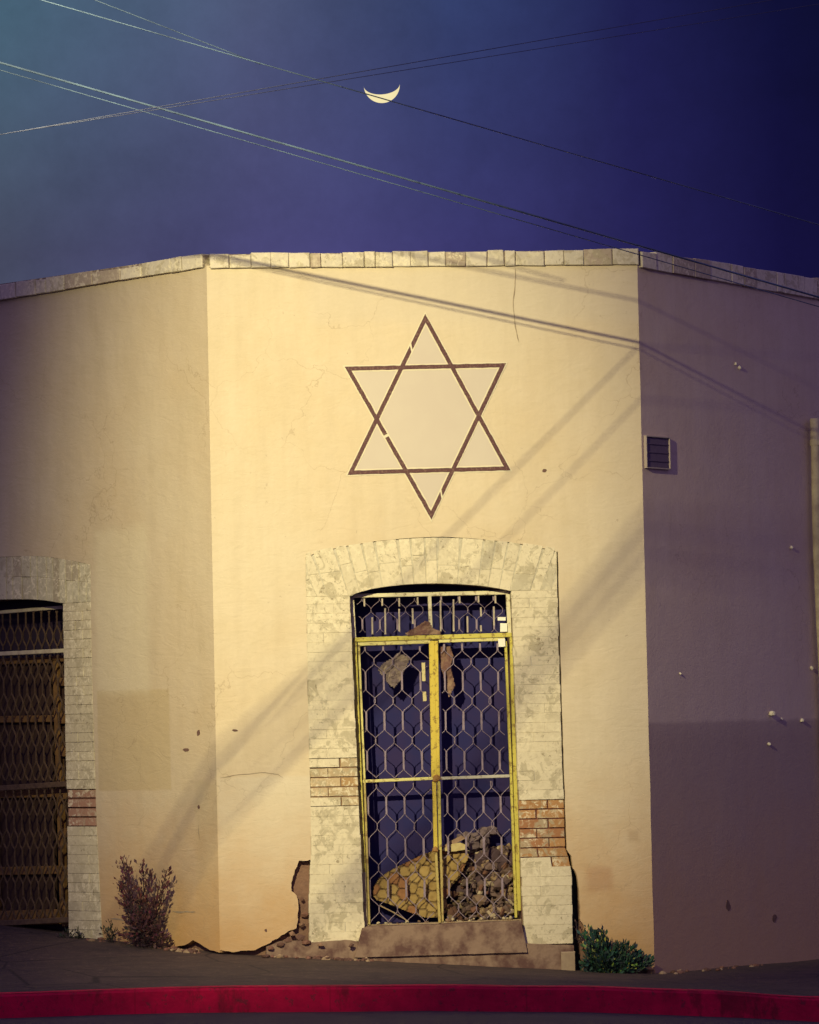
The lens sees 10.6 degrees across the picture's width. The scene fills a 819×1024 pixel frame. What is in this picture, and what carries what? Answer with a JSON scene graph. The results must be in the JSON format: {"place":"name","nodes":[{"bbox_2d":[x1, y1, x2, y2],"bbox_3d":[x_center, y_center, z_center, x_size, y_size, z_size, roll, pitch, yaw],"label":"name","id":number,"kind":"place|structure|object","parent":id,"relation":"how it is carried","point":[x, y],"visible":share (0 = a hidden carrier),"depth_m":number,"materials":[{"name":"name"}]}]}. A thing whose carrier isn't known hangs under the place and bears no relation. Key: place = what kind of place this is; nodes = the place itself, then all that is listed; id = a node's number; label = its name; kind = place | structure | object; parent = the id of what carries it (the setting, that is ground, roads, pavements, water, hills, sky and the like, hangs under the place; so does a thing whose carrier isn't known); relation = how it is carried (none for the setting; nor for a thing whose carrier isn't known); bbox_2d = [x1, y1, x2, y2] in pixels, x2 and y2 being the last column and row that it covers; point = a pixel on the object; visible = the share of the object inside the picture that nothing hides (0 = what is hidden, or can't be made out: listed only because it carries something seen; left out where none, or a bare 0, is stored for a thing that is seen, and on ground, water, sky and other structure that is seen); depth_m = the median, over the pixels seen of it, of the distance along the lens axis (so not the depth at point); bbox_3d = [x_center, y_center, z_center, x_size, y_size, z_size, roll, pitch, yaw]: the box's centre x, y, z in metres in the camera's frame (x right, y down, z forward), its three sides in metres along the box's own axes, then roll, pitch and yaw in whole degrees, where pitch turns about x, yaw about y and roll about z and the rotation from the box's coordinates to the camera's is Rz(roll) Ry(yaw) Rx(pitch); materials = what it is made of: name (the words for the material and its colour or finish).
{"place":"outdoors","nodes":[
{"label":"outdoors","id":0,"kind":"place"},
{"bbox_2d":[95,0,258,63],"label":"overhead wire","id":1,"kind":"object","parent":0,"point":[171,29],"visible":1,"depth_m":25.11,"materials":[{"name":"grey metal"}]},
{"bbox_2d":[364,85,399,102],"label":"moon","id":2,"kind":"object","parent":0,"point":[391,95],"visible":0.94,"depth_m":2495.35,"materials":[{"name":"beige"}]},
{"bbox_2d":[2,0,770,134],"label":"overhead wire","id":3,"kind":"object","parent":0,"point":[388,66],"visible":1,"depth_m":25.74,"materials":[{"name":"black metal"}]},
{"bbox_2d":[0,4,817,134],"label":"overhead wire","id":4,"kind":"object","parent":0,"point":[395,71],"visible":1,"depth_m":25.57,"materials":[{"name":"black metal"}]},
{"bbox_2d":[0,925,818,997],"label":"pavement","id":5,"kind":"structure","parent":0,"point":[32,958],"depth_m":28.78,"materials":[{"name":"concrete"}]},
{"bbox_2d":[56,925,84,938],"bbox_3d":[-2.369,2.957,30.683,0.236,0.166,0.102,-2,-3,17],"label":"weed","id":6,"kind":"object","parent":5,"relation":"on","point":[78,936],"visible":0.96,"depth_m":30.67,"materials":[{"name":"green plant"}]},
{"bbox_2d":[99,919,117,942],"bbox_3d":[-2.073,2.913,30.365,0.111,0.223,0.124,0,-3,-26],"label":"weed","id":7,"kind":"object","parent":5,"relation":"on","point":[110,937],"visible":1,"depth_m":30.36,"materials":[{"name":"green plant"}]},
{"bbox_2d":[112,854,173,949],"bbox_3d":[-1.835,2.686,30.063,0.550,0.690,0.242,-3,-3,38],"label":"dry shrub","id":8,"kind":"object","parent":5,"relation":"on","point":[140,922],"visible":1,"depth_m":30.06,"materials":[{"name":"brown plant"}]},
{"bbox_2d":[0,248,818,973],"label":"corner building","id":9,"kind":"structure","parent":5,"relation":"on","point":[262,514],"depth_m":30.19,"materials":[{"name":"paint"}]},
{"bbox_2d":[0,655,68,926],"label":"door","id":10,"kind":"structure","parent":9,"relation":"in","point":[23,692],"depth_m":31.52,"materials":[{"name":"brown metal"}]},
{"bbox_2d":[380,905,405,919],"bbox_3d":[-0.115,2.730,29.990,0.184,0.111,0.011,-1,-3,-2],"label":"stick","id":11,"kind":"object","parent":9,"relation":"on","point":[392,912],"visible":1,"depth_m":29.99,"materials":[{"name":"wood"}]},
{"bbox_2d":[378,653,409,687],"bbox_3d":[-0.104,1.084,30.093,0.217,0.236,0.037,-1,-3,-4],"label":"paper scrap","id":12,"kind":"object","parent":9,"relation":"attached to","point":[393,674],"visible":1,"depth_m":30.10,"materials":[{"name":"grey paper"}]},
{"bbox_2d":[358,640,440,924],"bbox_3d":[-0.070,1.842,30.022,0.528,1.927,0.036,-1,-3,-6],"label":"door leaf","id":13,"kind":"structure","parent":9,"relation":"in","point":[432,704],"depth_m":30.03,"materials":[{"name":"yellow paint"}]},
{"bbox_2d":[405,621,439,635],"bbox_3d":[0.091,0.794,30.081,0.242,0.100,0.028,-1,-3,-6],"label":"rag","id":14,"kind":"object","parent":9,"relation":"on","point":[424,628],"visible":1,"depth_m":30.08,"materials":[{"name":"brown fabric"}]},
{"bbox_2d":[376,843,513,924],"bbox_3d":[0.270,2.566,30.138,1.032,0.576,0.277,-1,-3,-6],"label":"rubble","id":15,"kind":"object","parent":9,"relation":"on","point":[502,865],"visible":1,"depth_m":30.16,"materials":[{"name":"brown stone"}]},
{"bbox_2d":[372,850,468,917],"bbox_3d":[0.076,2.541,30.100,0.665,0.464,0.090,-1,-3,-6],"label":"masonry slab","id":16,"kind":"object","parent":15,"relation":"on","point":[425,868],"depth_m":30.07,"materials":[{"name":"yellow stone"}]},
{"bbox_2d":[442,836,467,850],"bbox_3d":[0.303,2.268,30.108,0.185,0.107,0.040,-1,-3,-6],"label":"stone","id":17,"kind":"object","parent":16,"relation":"on","point":[454,845],"visible":1,"depth_m":30.09,"materials":[{"name":"beige stone"}]},
{"bbox_2d":[457,825,498,850],"bbox_3d":[0.471,2.241,30.195,0.294,0.177,0.098,-1,-3,-12],"label":"rubble chunk","id":18,"kind":"object","parent":15,"relation":"on","point":[475,841],"visible":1,"depth_m":30.17,"materials":[{"name":"grey stone"}]},
{"bbox_2d":[439,646,454,696],"bbox_3d":[0.258,1.094,30.129,0.109,0.348,0.031,-1,-3,-6],"label":"rag","id":19,"kind":"object","parent":9,"relation":"hanging from","point":[445,660],"visible":1,"depth_m":30.13,"materials":[{"name":"brown fabric"}]},
{"bbox_2d":[432,638,516,921],"bbox_3d":[0.427,1.827,30.073,0.580,1.925,0.053,-1,-3,-8],"label":"door leaf","id":20,"kind":"structure","parent":9,"relation":"in","point":[436,778],"depth_m":30.07,"materials":[{"name":"yellow paint"}]},
{"bbox_2d":[574,920,585,942],"bbox_3d":[1.161,2.854,29.968,0.072,0.167,0.072,-4,-4,43],"label":"weed","id":21,"kind":"object","parent":9,"relation":"attached to","point":[577,936],"visible":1,"depth_m":29.97,"materials":[{"name":"green plant"}]},
{"bbox_2d":[86,897,762,973],"bbox_3d":[0.182,2.918,30.275,4.777,0.608,1.141,-1,-3,-6],"label":"debris","id":22,"kind":"object","parent":5,"relation":"on","point":[300,937],"visible":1,"depth_m":29.77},
{"bbox_2d":[576,924,656,973],"bbox_3d":[1.403,3.007,29.894,0.552,0.436,0.230,-1,-3,0],"label":"green plant","id":23,"kind":"object","parent":5,"relation":"on","point":[601,956],"visible":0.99,"depth_m":29.88,"materials":[{"name":"green plant"}]},
{"bbox_2d":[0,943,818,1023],"bbox_3d":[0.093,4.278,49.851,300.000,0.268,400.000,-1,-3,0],"label":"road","id":24,"kind":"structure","parent":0,"point":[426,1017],"depth_m":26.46,"materials":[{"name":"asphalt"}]},
{"bbox_2d":[0,984,818,1021],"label":"kerb","id":25,"kind":"structure","parent":24,"relation":"on","point":[438,997],"depth_m":26.95,"materials":[{"name":"red paint"}]},
{"bbox_2d":[0,62,818,297],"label":"overhead wire","id":26,"kind":"object","parent":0,"point":[310,151],"visible":1,"depth_m":26.80,"materials":[{"name":"grey metal"}]},
{"bbox_2d":[0,70,818,306],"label":"overhead wire","id":27,"kind":"object","parent":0,"point":[405,187],"visible":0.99,"depth_m":26.88,"materials":[{"name":"grey metal"}]},
{"bbox_2d":[0,0,818,283],"label":"sky","id":28,"kind":"structure","parent":0,"point":[729,108],"materials":[{"name":"blue"}]},
{"bbox_2d":[41,0,818,224],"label":"overhead wire","id":29,"kind":"object","parent":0,"point":[424,110],"visible":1,"depth_m":25.80,"materials":[{"name":"black metal"}]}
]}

